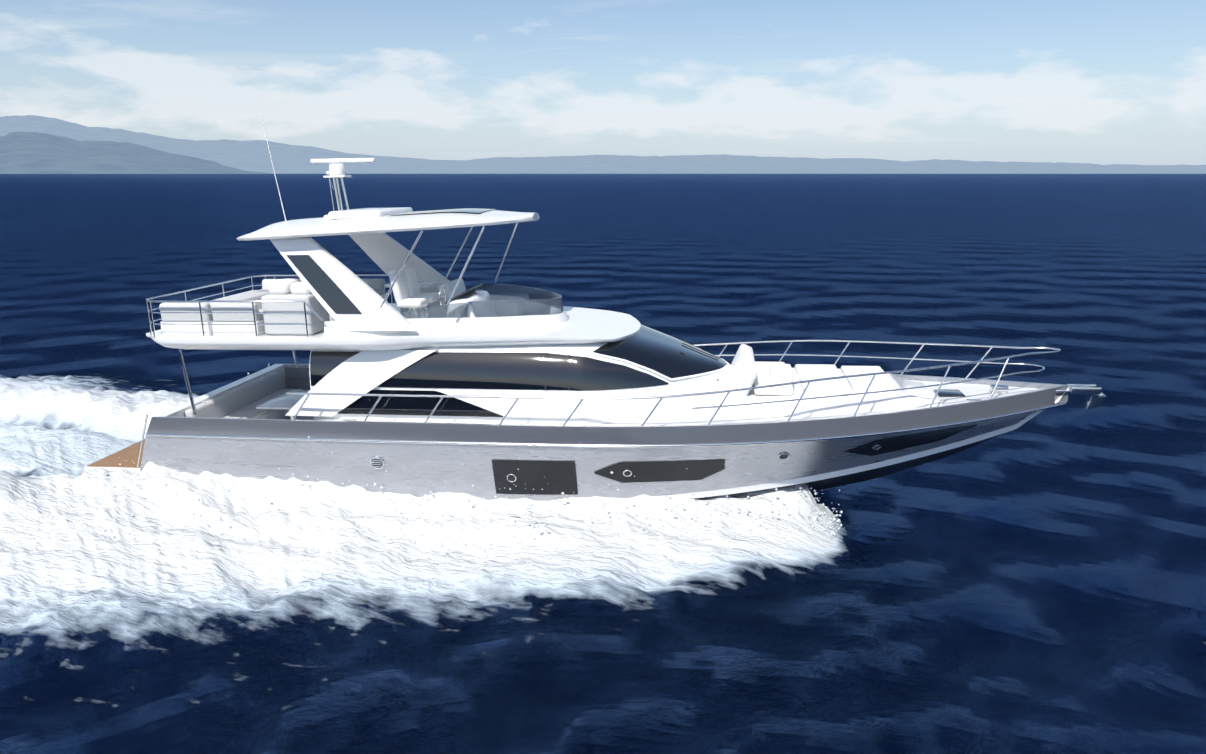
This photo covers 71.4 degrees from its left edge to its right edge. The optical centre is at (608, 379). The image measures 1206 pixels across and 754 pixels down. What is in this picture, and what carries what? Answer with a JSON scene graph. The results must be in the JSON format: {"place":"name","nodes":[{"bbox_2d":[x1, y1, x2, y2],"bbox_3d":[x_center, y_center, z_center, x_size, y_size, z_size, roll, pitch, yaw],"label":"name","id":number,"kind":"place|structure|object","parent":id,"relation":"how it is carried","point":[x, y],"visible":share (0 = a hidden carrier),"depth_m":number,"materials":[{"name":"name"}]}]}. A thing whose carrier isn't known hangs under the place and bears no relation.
{"place":"outdoors","nodes":[
{"label":"outdoors","id":0,"kind":"place"},
{"bbox_2d":[84,466,139,471],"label":"swim platform","id":1,"kind":"structure","parent":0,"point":[114,468],"depth_m":17.45,"materials":[{"name":"white"}]},
{"bbox_2d":[87,439,144,467],"bbox_3d":[-9.614,1.332,19.446,2.100,0.022,4.200,1,14,7],"label":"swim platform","id":2,"kind":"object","parent":1,"relation":"on","point":[127,455],"visible":0.25,"depth_m":17.93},
{"bbox_2d":[0,132,272,173],"bbox_3d":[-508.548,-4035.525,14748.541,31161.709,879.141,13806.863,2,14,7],"label":"mountain","id":3,"kind":"structure","parent":0,"point":[31,153],"depth_m":14282.58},
{"bbox_2d":[0,174,1205,753],"bbox_3d":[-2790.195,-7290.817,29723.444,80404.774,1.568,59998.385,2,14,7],"label":"sea","id":4,"kind":"structure","parent":0,"point":[1034,584],"depth_m":15.96,"materials":[{"name":"liquid"}]},
{"bbox_2d":[2,373,844,553],"bbox_3d":[-10.543,1.145,19.101,30.846,2.373,8.719,2,14,7],"label":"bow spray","id":5,"kind":"object","parent":4,"relation":"on","point":[563,493],"visible":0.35,"depth_m":16.09,"materials":[{"name":"white liquid"}]},
{"bbox_2d":[140,364,1068,501],"bbox_3d":[-0.213,1.408,18.223,18.880,2.910,5.100,1,14,7],"label":"hull","id":6,"kind":"object","parent":4,"relation":"on","point":[818,465],"visible":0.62,"depth_m":16.23,"materials":[{"name":"silver metal"}]},
{"bbox_2d":[137,415,147,466],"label":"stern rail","id":7,"kind":"object","parent":6,"relation":"attached to","point":[142,440],"visible":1,"depth_m":17.01,"materials":[{"name":"silver metal"}]},
{"bbox_2d":[178,350,196,414],"bbox_3d":[-8.425,0.065,16.777,0.190,1.326,0.064,1,14,7],"label":"support pole","id":8,"kind":"object","parent":6,"relation":"on","point":[187,382],"visible":1,"depth_m":16.75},
{"bbox_2d":[185,371,282,417],"bbox_3d":[-8.420,0.512,19.087,0.220,0.620,3.600,-8,13,9],"label":"cockpit sofa back","id":9,"kind":"object","parent":6,"relation":"attached to","point":[230,402],"visible":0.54,"depth_m":18.93,"materials":[{"name":"grey"}]},
{"bbox_2d":[292,350,297,367],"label":"support pole","id":10,"kind":"object","parent":6,"relation":"on","point":[295,358],"visible":0.44,"depth_m":20.93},
{"bbox_2d":[285,416,313,419],"bbox_3d":[-7.070,1.117,19.057,2.950,0.022,4.400,1,14,7],"label":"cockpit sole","id":11,"kind":"object","parent":6,"relation":"on","point":[303,418],"depth_m":19.84,"materials":[{"name":"grey"}]},
{"bbox_2d":[257,409,288,418],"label":"deck","id":12,"kind":"structure","parent":11,"relation":"on","point":[277,414],"depth_m":19.43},
{"bbox_2d":[223,389,301,418],"bbox_3d":[-8.040,0.692,19.081,0.620,0.140,3.400,1,14,7],"label":"cockpit sofa","id":13,"kind":"object","parent":12,"relation":"on","point":[250,411],"visible":0.4,"depth_m":18.86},
{"bbox_2d":[256,390,309,409],"bbox_3d":[-7.181,0.450,18.908,0.800,0.050,1.500,1,14,7],"label":"cockpit table","id":14,"kind":"object","parent":11,"relation":"on","point":[285,401],"visible":0.73,"depth_m":18.62,"materials":[{"name":"white"}]},
{"bbox_2d":[292,395,309,419],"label":"side rail","id":15,"kind":"object","parent":6,"relation":"attached to","point":[305,400],"visible":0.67,"depth_m":16.26,"materials":[{"name":"silver metal"}]},
{"bbox_2d":[285,350,435,415],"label":"support pillar","id":16,"kind":"structure","parent":6,"relation":"on","point":[363,372],"depth_m":16.39,"materials":[{"name":"white"}]},
{"bbox_2d":[364,396,381,421],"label":"side rail","id":17,"kind":"object","parent":6,"relation":"attached to","point":[372,408],"visible":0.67,"depth_m":16.05,"materials":[{"name":"silver metal"}]},
{"bbox_2d":[370,456,383,468],"bbox_3d":[-4.506,1.621,16.315,0.287,0.280,0.088,1,14,7],"label":"hull vent ring","id":18,"kind":"object","parent":6,"relation":"attached to","point":[379,458],"visible":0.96,"depth_m":16.30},
{"bbox_2d":[372,459,382,467],"bbox_3d":[-4.505,1.619,16.318,0.260,0.253,0.061,1,14,7],"label":"hull vent","id":19,"kind":"object","parent":6,"relation":"attached to","point":[377,463],"visible":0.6,"depth_m":16.32,"materials":[{"name":"silver metal"}]},
{"bbox_2d":[424,397,442,422],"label":"side rail","id":20,"kind":"object","parent":6,"relation":"attached to","point":[431,413],"visible":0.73,"depth_m":15.89,"materials":[{"name":"silver metal"}]},
{"bbox_2d":[499,398,518,424],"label":"side rail","id":21,"kind":"object","parent":6,"relation":"attached to","point":[507,413],"visible":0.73,"depth_m":15.70,"materials":[{"name":"silver metal"}]},
{"bbox_2d":[309,342,734,423],"bbox_3d":[-1.407,-0.399,17.937,8.580,1.700,4.066,1,14,7],"label":"cabin","id":22,"kind":"object","parent":6,"relation":"on","point":[548,411],"visible":0.19,"depth_m":16.15,"materials":[{"name":"white"}]},
{"bbox_2d":[146,303,640,350],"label":"flybridge deck","id":23,"kind":"structure","parent":22,"relation":"on","point":[583,325],"depth_m":16.26,"materials":[{"name":"plastic"}]},
{"bbox_2d":[145,300,151,334],"bbox_3d":[-9.184,-1.230,16.746,0.032,0.720,0.030,1,14,7],"label":"railing post","id":24,"kind":"object","parent":23,"relation":"on","point":[148,317],"visible":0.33,"depth_m":16.74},
{"bbox_2d":[149,293,390,324],"bbox_3d":[-7.240,-1.582,18.417,3.441,0.023,4.344,1,14,7],"label":"railing","id":25,"kind":"object","parent":24,"relation":"attached to","point":[216,324],"visible":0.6,"depth_m":16.37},
{"bbox_2d":[149,302,155,337],"bbox_3d":[-8.984,-1.175,16.505,0.032,0.720,0.030,1,14,7],"label":"railing post","id":26,"kind":"object","parent":23,"relation":"on","point":[152,319],"visible":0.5,"depth_m":16.49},
{"bbox_2d":[159,302,212,321],"bbox_3d":[-8.381,-1.218,16.674,1.030,0.620,0.200,1,19,7],"label":"flybridge sofa","id":27,"kind":"object","parent":23,"relation":"on","point":[179,307],"visible":0.58,"depth_m":16.54,"materials":[{"name":"grey"}]},
{"bbox_2d":[160,320,213,334],"bbox_3d":[-8.344,-1.096,16.974,1.050,0.280,0.750,1,14,7],"label":"sofa seat","id":28,"kind":"object","parent":23,"relation":"on","point":[182,329],"visible":0.6,"depth_m":16.61,"materials":[{"name":"white"}]},
{"bbox_2d":[199,302,204,336],"bbox_3d":[-7.942,-1.162,16.370,0.032,0.720,0.030,1,14,7],"label":"railing post","id":29,"kind":"object","parent":23,"relation":"on","point":[201,319],"visible":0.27,"depth_m":16.36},
{"bbox_2d":[211,303,259,321],"bbox_3d":[-7.340,-1.205,16.540,0.930,0.620,0.200,1,20,7],"label":"sofa backrest","id":30,"kind":"object","parent":23,"relation":"on","point":[231,307],"visible":0.56,"depth_m":16.41,"materials":[{"name":"grey"}]},
{"bbox_2d":[203,290,270,308],"bbox_3d":[-8.368,-1.687,19.111,0.720,0.420,2.200,1,14,7],"label":"flybridge sofa","id":31,"kind":"object","parent":23,"relation":"on","point":[251,296],"visible":0.15,"depth_m":19.03,"materials":[{"name":"grey"}]},
{"bbox_2d":[212,319,264,335],"bbox_3d":[-7.303,-1.083,16.840,0.950,0.280,0.750,1,14,7],"label":"sofa seat","id":32,"kind":"object","parent":23,"relation":"on","point":[238,330],"visible":0.6,"depth_m":16.49,"materials":[{"name":"white"}]},
{"bbox_2d":[252,302,257,336],"bbox_3d":[-6.851,-1.149,16.230,0.032,0.720,0.030,1,14,7],"label":"railing post","id":33,"kind":"object","parent":23,"relation":"on","point":[254,319],"visible":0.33,"depth_m":16.22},
{"bbox_2d":[145,274,387,320],"bbox_3d":[-7.091,-1.835,18.335,3.764,0.412,4.360,1,14,7],"label":"railing","id":34,"kind":"object","parent":23,"relation":"attached to","point":[309,307],"visible":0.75,"depth_m":16.82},
{"bbox_2d":[148,284,386,313],"bbox_3d":[-7.244,-1.800,18.364,3.441,0.023,4.344,1,14,7],"label":"railing","id":35,"kind":"object","parent":23,"relation":"attached to","point":[233,312],"visible":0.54,"depth_m":16.28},
{"bbox_2d":[262,279,301,288],"bbox_3d":[-7.622,-2.118,20.319,1.580,0.620,0.200,1,8,7],"label":"sofa backrest","id":36,"kind":"object","parent":23,"relation":"on","point":[265,283],"visible":0.15,"depth_m":20.28,"materials":[{"name":"grey"}]},
{"bbox_2d":[268,278,300,293],"bbox_3d":[-6.454,-1.857,16.740,0.420,0.260,0.700,1,14,7],"label":"sofa","id":37,"kind":"object","parent":23,"relation":"on","point":[282,286],"visible":0.81,"depth_m":16.43,"materials":[{"name":"white"}]},
{"bbox_2d":[261,293,329,334],"bbox_3d":[-6.229,-1.335,16.735,1.000,0.780,0.850,1,14,7],"label":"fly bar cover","id":38,"kind":"object","parent":23,"relation":"on","point":[315,323],"visible":0.67,"depth_m":16.34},
{"bbox_2d":[291,281,311,293],"bbox_3d":[-5.997,-1.831,16.686,0.420,0.240,0.700,1,14,7],"label":"seat cushion","id":39,"kind":"object","parent":23,"relation":"on","point":[299,287],"visible":0.38,"depth_m":16.36,"materials":[{"name":"white"}]},
{"bbox_2d":[303,302,308,337],"bbox_3d":[-5.810,-1.135,16.095,0.032,0.720,0.030,1,14,7],"label":"railing post","id":40,"kind":"object","parent":23,"relation":"on","point":[306,320],"visible":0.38,"depth_m":16.08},
{"bbox_2d":[270,237,416,330],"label":"hardtop support arch","id":41,"kind":"structure","parent":23,"relation":"attached to","point":[366,300],"depth_m":16.17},
{"bbox_2d":[237,210,538,240],"bbox_3d":[-4.252,-3.293,17.602,5.550,0.504,3.960,1,14,7],"label":"hardtop","id":42,"kind":"object","parent":41,"relation":"on","point":[309,227],"visible":0.81,"depth_m":16.16,"materials":[{"name":"white"}]},
{"bbox_2d":[259,108,286,224],"bbox_3d":[-6.590,-4.085,16.523,0.347,2.392,0.018,1,14,7],"label":"whip","id":43,"kind":"object","parent":42,"relation":"attached to","point":[273,166],"visible":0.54,"depth_m":16.50,"materials":[{"name":"white"}]},
{"bbox_2d":[332,178,339,210],"bbox_3d":[-5.709,-3.781,17.602,0.125,0.884,0.056,1,14,7],"label":"mast pole","id":44,"kind":"object","parent":42,"relation":"on","point":[335,193],"visible":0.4,"depth_m":17.56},
{"bbox_2d":[335,177,342,209],"bbox_3d":[-5.691,-3.814,17.737,0.125,0.884,0.056,1,14,7],"label":"mast pole","id":45,"kind":"object","parent":42,"relation":"on","point":[338,193],"visible":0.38,"depth_m":17.69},
{"bbox_2d":[323,175,351,177],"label":"radar platform","id":46,"kind":"structure","parent":45,"relation":"on","point":[335,176],"depth_m":17.38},
{"bbox_2d":[329,164,345,175],"bbox_3d":[-5.676,-4.380,17.523,0.335,0.240,0.335,1,14,7],"label":"radar pedestal","id":47,"kind":"object","parent":46,"relation":"on","point":[336,169],"visible":0.9,"depth_m":17.39,"materials":[{"name":"white"}]},
{"bbox_2d":[310,158,374,162],"bbox_3d":[-5.540,-4.553,17.463,1.320,0.085,0.100,-1,14,0],"label":"radar antenna","id":48,"kind":"object","parent":47,"relation":"on","point":[344,160],"visible":1,"depth_m":17.42,"materials":[{"name":"white"}]},
{"bbox_2d":[340,177,348,209],"bbox_3d":[-5.540,-3.796,17.649,0.161,0.886,0.056,1,14,7],"label":"mast pole","id":49,"kind":"object","parent":42,"relation":"on","point":[344,193],"visible":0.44,"depth_m":17.61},
{"bbox_2d":[328,207,412,218],"bbox_3d":[-4.975,-3.497,17.648,1.100,0.160,1.900,1,14,7],"label":"roof hatch","id":50,"kind":"object","parent":42,"relation":"on","point":[362,213],"visible":0.77,"depth_m":16.79,"materials":[{"name":"white"}]},
{"bbox_2d":[380,231,422,307],"bbox_3d":[-4.002,-1.991,15.958,1.014,1.655,0.044,0,14,0],"label":"hardtop support pole","id":51,"kind":"object","parent":42,"relation":"attached to","point":[402,267],"visible":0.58,"depth_m":15.91,"materials":[{"name":"silver metal"}]},
{"bbox_2d":[390,208,495,214],"bbox_3d":[-3.389,-3.499,17.437,1.900,0.078,1.700,1,14,7],"label":"sunroof panel","id":52,"kind":"object","parent":42,"relation":"on","point":[475,210],"visible":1,"depth_m":16.98,"materials":[{"name":"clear glass"}]},
{"bbox_2d":[445,227,472,278],"bbox_3d":[-3.529,-2.871,19.541,1.014,1.655,0.044,3,14,14],"label":"hardtop support pole","id":53,"kind":"object","parent":42,"relation":"attached to","point":[462,246],"visible":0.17,"depth_m":19.49,"materials":[{"name":"silver metal"}]},
{"bbox_2d":[446,226,484,304],"bbox_3d":[-2.733,-2.166,16.007,0.810,1.477,0.044,-6,15,-21],"label":"hardtop support pole","id":54,"kind":"object","parent":42,"relation":"attached to","point":[465,266],"visible":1,"depth_m":15.99,"materials":[{"name":"silver metal"}]},
{"bbox_2d":[495,223,517,281],"bbox_3d":[-2.323,-2.927,19.108,0.810,1.477,0.044,10,17,36],"label":"hardtop support pole","id":55,"kind":"object","parent":42,"relation":"attached to","point":[506,252],"visible":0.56,"depth_m":19.11,"materials":[{"name":"silver metal"}]},
{"bbox_2d":[361,279,385,293],"bbox_3d":[-6.061,-2.098,20.117,1.430,0.620,0.200,1,8,7],"label":"flybridge sofa back","id":56,"kind":"object","parent":23,"relation":"on","point":[376,283],"visible":0.23,"depth_m":19.94,"materials":[{"name":"grey"}]},
{"bbox_2d":[349,233,449,292],"bbox_3d":[-4.690,-2.694,19.701,2.993,1.741,0.325,0,14,0],"label":"hardtop support","id":57,"kind":"object","parent":23,"relation":"on","point":[385,253],"visible":0.56,"depth_m":19.57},
{"bbox_2d":[389,269,409,302],"bbox_3d":[-4.237,-1.889,16.959,0.160,0.660,0.500,-9,12,10],"label":"seat backrest","id":58,"kind":"object","parent":23,"relation":"on","point":[400,290],"visible":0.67,"depth_m":16.78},
{"bbox_2d":[384,281,436,287],"bbox_3d":[-4.471,-2.143,18.951,1.000,0.050,0.700,1,14,7],"label":"fly dinette","id":59,"kind":"object","parent":23,"relation":"on","point":[424,284],"visible":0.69,"depth_m":18.72,"materials":[{"name":"white"}]},
{"bbox_2d":[403,265,420,296],"bbox_3d":[-4.154,-2.043,17.585,0.160,0.660,0.500,-9,12,10],"label":"seat backrest","id":60,"kind":"object","parent":23,"relation":"on","point":[411,280],"visible":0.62,"depth_m":17.45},
{"bbox_2d":[397,297,428,307],"bbox_3d":[-3.973,-1.556,17.006,0.520,0.160,0.520,1,14,7],"label":"seat cushion","id":61,"kind":"object","parent":23,"relation":"on","point":[414,302],"visible":0.92,"depth_m":16.78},
{"bbox_2d":[412,293,438,302],"bbox_3d":[-3.890,-1.709,17.632,0.520,0.160,0.520,1,14,7],"label":"seat","id":62,"kind":"object","parent":23,"relation":"on","point":[432,297],"visible":0.52,"depth_m":17.48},
{"bbox_2d":[439,287,445,304],"bbox_3d":[-3.350,-1.664,16.897,0.032,0.410,0.410,1,14,7],"label":"wheel","id":63,"kind":"object","parent":23,"relation":"on","point":[439,295],"visible":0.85,"depth_m":16.79,"materials":[{"name":"silver metal"}]},
{"bbox_2d":[324,293,567,347],"bbox_3d":[-3.056,-1.323,17.928,4.608,0.558,4.201,1,14,7],"label":"flybridge coaming","id":64,"kind":"object","parent":23,"relation":"on","point":[427,326],"visible":0.38,"depth_m":16.42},
{"bbox_2d":[400,284,562,318],"bbox_3d":[-2.621,-1.623,17.797,3.340,0.448,3.695,1,14,7],"label":"flybridge windscreen","id":65,"kind":"object","parent":64,"relation":"on","point":[537,301],"visible":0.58,"depth_m":16.78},
{"bbox_2d":[438,278,465,304],"bbox_3d":[-3.482,-1.924,18.823,0.220,0.550,1.300,-13,12,11],"label":"seat backrest","id":66,"kind":"object","parent":23,"relation":"on","point":[450,286],"visible":0.42,"depth_m":18.44,"materials":[{"name":"white"}]},
{"bbox_2d":[449,291,490,317],"bbox_3d":[-2.841,-1.428,17.199,0.712,0.620,1.481,1,14,7],"label":"helm console","id":67,"kind":"object","parent":23,"relation":"on","point":[477,296],"visible":0.35,"depth_m":16.98,"materials":[{"name":"white"}]},
{"bbox_2d":[445,284,482,303],"bbox_3d":[-2.946,-1.750,17.134,0.450,0.050,1.350,-28,9,13],"label":"helm dash","id":68,"kind":"object","parent":67,"relation":"on","point":[467,292],"visible":0.83,"depth_m":16.65,"materials":[{"name":"grey"}]},
{"bbox_2d":[490,295,524,300],"bbox_3d":[-2.684,-1.661,18.782,1.600,0.320,1.350,1,14,7],"label":"companion pad","id":69,"kind":"object","parent":23,"relation":"on","point":[497,297],"visible":0.02,"depth_m":18.72,"materials":[{"name":"white"}]},
{"bbox_2d":[337,390,502,416],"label":"glazing","id":70,"kind":"structure","parent":22,"relation":"attached to","point":[394,405],"depth_m":16.37,"materials":[{"name":"black glass"}]},
{"bbox_2d":[310,351,667,390],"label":"saloon window","id":71,"kind":"structure","parent":22,"relation":"attached to","point":[491,370],"depth_m":16.06,"materials":[{"name":"black glass"}]},
{"bbox_2d":[592,324,726,377],"bbox_3d":[1.175,-0.686,17.525,2.600,0.733,3.397,1,14,7],"label":"windshield","id":72,"kind":"object","parent":22,"relation":"on","point":[654,349],"visible":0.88,"depth_m":16.58,"materials":[{"name":"black glass"}]},
{"bbox_2d":[682,343,718,358],"bbox_3d":[1.915,-0.595,17.527,0.797,0.300,0.024,4,14,18],"label":"wiper","id":73,"kind":"object","parent":72,"relation":"on","point":[700,350],"visible":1,"depth_m":17.52,"materials":[{"name":"grey"}]},
{"bbox_2d":[592,352,728,380],"bbox_3d":[1.194,-0.323,16.458,3.105,0.600,0.602,-6,15,-24],"label":"window frame","id":74,"kind":"object","parent":22,"relation":"on","point":[656,372],"visible":1,"depth_m":16.14,"materials":[{"name":"white"}]},
{"bbox_2d":[492,460,577,494],"bbox_3d":[-1.415,1.876,16.071,1.600,0.760,0.278,1,14,7],"label":"hull window","id":75,"kind":"structure","parent":6,"relation":"attached to","point":[559,478],"depth_m":16.04,"materials":[{"name":"black"}]},
{"bbox_2d":[563,399,583,425],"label":"side rail","id":76,"kind":"object","parent":6,"relation":"attached to","point":[574,410],"visible":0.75,"depth_m":15.54,"materials":[{"name":"silver metal"}]},
{"bbox_2d":[147,402,1065,447],"bbox_3d":[-0.074,0.961,16.062,18.312,0.683,1.457,0,14,0],"label":"rub rail","id":77,"kind":"object","parent":6,"relation":"on","point":[617,446],"visible":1,"depth_m":15.79,"materials":[{"name":"silver metal"}]},
{"bbox_2d":[641,398,662,425],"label":"side rail","id":78,"kind":"object","parent":6,"relation":"attached to","point":[651,412],"visible":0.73,"depth_m":15.40,"materials":[{"name":"silver metal"}]},
{"bbox_2d":[594,460,724,482],"bbox_3d":[0.967,1.748,15.889,2.483,0.516,0.256,-1,14,-3],"label":"hull window","id":79,"kind":"structure","parent":6,"relation":"on","point":[668,471],"depth_m":15.90,"materials":[{"name":"black"}]},
{"bbox_2d":[708,392,729,424],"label":"side rail","id":80,"kind":"object","parent":6,"relation":"attached to","point":[720,405],"visible":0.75,"depth_m":15.36,"materials":[{"name":"silver metal"}]},
{"bbox_2d":[788,382,809,420],"bbox_3d":[3.493,0.398,15.415,0.432,0.744,0.034,-4,14,-17],"label":"side rail","id":81,"kind":"object","parent":6,"relation":"on","point":[799,400],"visible":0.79,"depth_m":15.40,"materials":[{"name":"silver metal"}]},
{"bbox_2d":[725,368,941,416],"bbox_3d":[4.489,0.214,17.308,4.150,0.462,2.900,1,14,7],"label":"foredeck","id":82,"kind":"object","parent":6,"relation":"on","point":[916,397],"visible":0.4,"depth_m":16.18,"materials":[{"name":"white"}]},
{"bbox_2d":[730,344,756,396],"bbox_3d":[2.752,-0.125,17.454,0.300,0.780,2.500,24,16,1],"label":"backrest","id":83,"kind":"object","parent":82,"relation":"on","point":[744,365],"visible":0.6,"depth_m":16.49,"materials":[{"name":"white"}]},
{"bbox_2d":[753,361,793,394],"bbox_3d":[3.349,-0.041,17.396,0.750,0.160,2.400,1,14,7],"label":"seat","id":84,"kind":"object","parent":82,"relation":"on","point":[763,374],"visible":0.52,"depth_m":16.56,"materials":[{"name":"white"}]},
{"bbox_2d":[770,364,792,384],"bbox_3d":[3.444,-0.079,16.803,0.420,0.360,0.620,1,14,7],"label":"seat backrest","id":85,"kind":"object","parent":84,"relation":"on","point":[781,373],"visible":0.73,"depth_m":16.51,"materials":[{"name":"white"}]},
{"bbox_2d":[795,364,840,379],"bbox_3d":[4.433,-0.146,17.818,0.870,0.120,1.118,1,14,7],"label":"sun pad","id":86,"kind":"object","parent":82,"relation":"on","point":[823,370],"visible":0.6,"depth_m":17.74,"materials":[{"name":"white"}]},
{"bbox_2d":[800,376,850,394],"bbox_3d":[4.288,0.123,16.722,0.870,0.120,1.118,1,14,7],"label":"sun pad","id":87,"kind":"object","parent":82,"relation":"on","point":[832,387],"visible":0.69,"depth_m":16.39,"materials":[{"name":"white"}]},
{"bbox_2d":[841,366,886,378],"bbox_3d":[5.335,-0.135,17.579,0.820,0.120,0.883,1,14,7],"label":"sun pad","id":88,"kind":"object","parent":82,"relation":"on","point":[850,370],"visible":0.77,"depth_m":17.56,"materials":[{"name":"white"}]},
{"bbox_2d":[847,376,896,390],"bbox_3d":[5.220,0.078,16.710,0.820,0.120,0.883,1,14,7],"label":"sun pad","id":89,"kind":"object","parent":82,"relation":"on","point":[879,383],"visible":0.83,"depth_m":16.45,"materials":[{"name":"white"}]},
{"bbox_2d":[692,372,1021,408],"bbox_3d":[4.805,0.232,15.728,6.609,0.445,0.321,-2,14,-9],"label":"rail","id":90,"kind":"object","parent":6,"relation":"on","point":[855,393],"visible":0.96,"depth_m":15.53,"materials":[{"name":"silver metal"}]},
{"bbox_2d":[1008,363,1044,372],"bbox_3d":[8.358,-0.234,16.687,0.555,0.047,0.795,1,14,7],"label":"bow railing","id":91,"kind":"object","parent":90,"relation":"attached to","point":[1043,367],"visible":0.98,"depth_m":16.76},
{"bbox_2d":[716,354,1007,363],"bbox_3d":[5.183,-0.471,18.591,6.609,0.445,0.321,6,15,24],"label":"rail","id":92,"kind":"object","parent":6,"relation":"on","point":[868,357],"visible":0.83,"depth_m":18.48,"materials":[{"name":"silver metal"}]},
{"bbox_2d":[853,375,875,415],"bbox_3d":[4.738,0.288,15.550,0.459,0.776,0.034,-6,15,-24],"label":"side rail","id":93,"kind":"object","parent":6,"relation":"on","point":[871,381],"visible":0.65,"depth_m":15.54,"materials":[{"name":"silver metal"}]},
{"bbox_2d":[846,424,977,455],"bbox_3d":[5.885,1.216,16.289,2.724,0.614,0.383,-2,14,-10],"label":"hull window","id":94,"kind":"structure","parent":6,"relation":"on","point":[896,443],"depth_m":16.31,"materials":[{"name":"black"}]},
{"bbox_2d":[900,345,923,374],"bbox_3d":[6.548,-0.425,18.107,0.034,0.780,0.491,-13,19,-43],"label":"stanchion","id":95,"kind":"object","parent":6,"relation":"on","point":[912,360],"visible":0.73,"depth_m":18.08,"materials":[{"name":"silver metal"}]},
{"bbox_2d":[930,366,950,407],"bbox_3d":[6.247,0.134,15.829,0.491,0.780,0.034,-8,16,-30],"label":"side rail","id":96,"kind":"object","parent":6,"relation":"on","point":[935,396],"visible":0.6,"depth_m":15.82,"materials":[{"name":"silver metal"}]},
{"bbox_2d":[934,389,964,396],"bbox_3d":[6.894,0.277,17.006,0.500,0.030,0.500,1,14,7],"label":"deck hatch","id":97,"kind":"object","parent":6,"relation":"on","point":[950,393],"visible":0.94,"depth_m":16.92,"materials":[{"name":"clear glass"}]},
{"bbox_2d":[965,347,992,378],"bbox_3d":[7.688,-0.343,17.441,0.034,0.783,0.512,-12,18,-40],"label":"stanchion","id":98,"kind":"object","parent":6,"relation":"on","point":[977,364],"visible":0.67,"depth_m":17.45,"materials":[{"name":"silver metal"}]},
{"bbox_2d":[989,384,1008,392],"bbox_3d":[7.834,0.185,16.859,0.320,0.160,0.220,1,14,7],"label":"windlass","id":99,"kind":"object","parent":6,"relation":"on","point":[1002,388],"visible":0.88,"depth_m":16.76,"materials":[{"name":"silver metal"}]},
{"bbox_2d":[989,358,1008,398],"bbox_3d":[7.518,-0.028,16.157,0.512,0.783,0.034,-9,16,-33],"label":"stanchion","id":100,"kind":"object","parent":6,"relation":"on","point":[1001,373],"visible":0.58,"depth_m":16.14,"materials":[{"name":"silver metal"}]},
{"bbox_2d":[1056,387,1071,392],"bbox_3d":[9.272,0.212,16.676,0.850,0.050,0.260,1,14,7],"label":"bow roller","id":101,"kind":"object","parent":6,"relation":"attached to","point":[1069,390],"visible":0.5,"depth_m":16.59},
{"bbox_2d":[1067,384,1095,386],"bbox_3d":[9.436,0.166,16.767,0.550,0.140,0.025,1,14,7],"label":"bow roller","id":102,"kind":"object","parent":101,"relation":"attached to","point":[1082,385],"visible":0.42,"depth_m":16.75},
{"bbox_2d":[1071,387,1101,393],"bbox_3d":[9.405,0.223,16.536,0.550,0.140,0.025,1,14,7],"label":"bow roller","id":103,"kind":"object","parent":101,"relation":"attached to","point":[1086,390],"visible":1,"depth_m":16.52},
{"bbox_2d":[1079,392,1105,408],"bbox_3d":[9.520,0.387,16.686,0.593,0.393,0.200,1,14,7],"label":"anchor","id":104,"kind":"object","parent":101,"relation":"attached to","point":[1094,400],"visible":0.67,"depth_m":16.59,"materials":[{"name":"silver metal"}]},
{"bbox_2d":[0,115,1205,173],"bbox_3d":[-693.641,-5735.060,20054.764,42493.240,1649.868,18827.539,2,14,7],"label":"mountains","id":105,"kind":"structure","parent":0,"point":[252,155],"depth_m":22408.12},
{"bbox_2d":[0,0,1205,164],"label":"sky","id":106,"kind":"structure","parent":0,"point":[1101,82],"materials":[{"name":"blue"}]},
{"bbox_2d":[286,352,1031,399],"bbox_3d":[0.999,0.009,15.797,14.504,0.775,1.110,0,14,-1],"label":"top rail","id":107,"kind":"object","parent":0,"point":[668,396],"visible":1,"depth_m":15.60,"materials":[{"name":"silver metal"}]},
{"bbox_2d":[694,340,1021,348],"bbox_3d":[1.470,-0.867,19.364,14.504,0.775,1.110,4,14,15],"label":"top rail","id":108,"kind":"object","parent":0,"point":[1013,347],"visible":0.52,"depth_m":18.43,"materials":[{"name":"silver metal"}]},
{"bbox_2d":[1022,347,1060,353],"bbox_3d":[8.577,-0.576,16.574,0.631,0.060,0.572,1,14,7],"label":"bow railing","id":109,"kind":"object","parent":108,"relation":"attached to","point":[1056,349],"visible":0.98,"depth_m":16.61,"materials":[{"name":"silver metal"}]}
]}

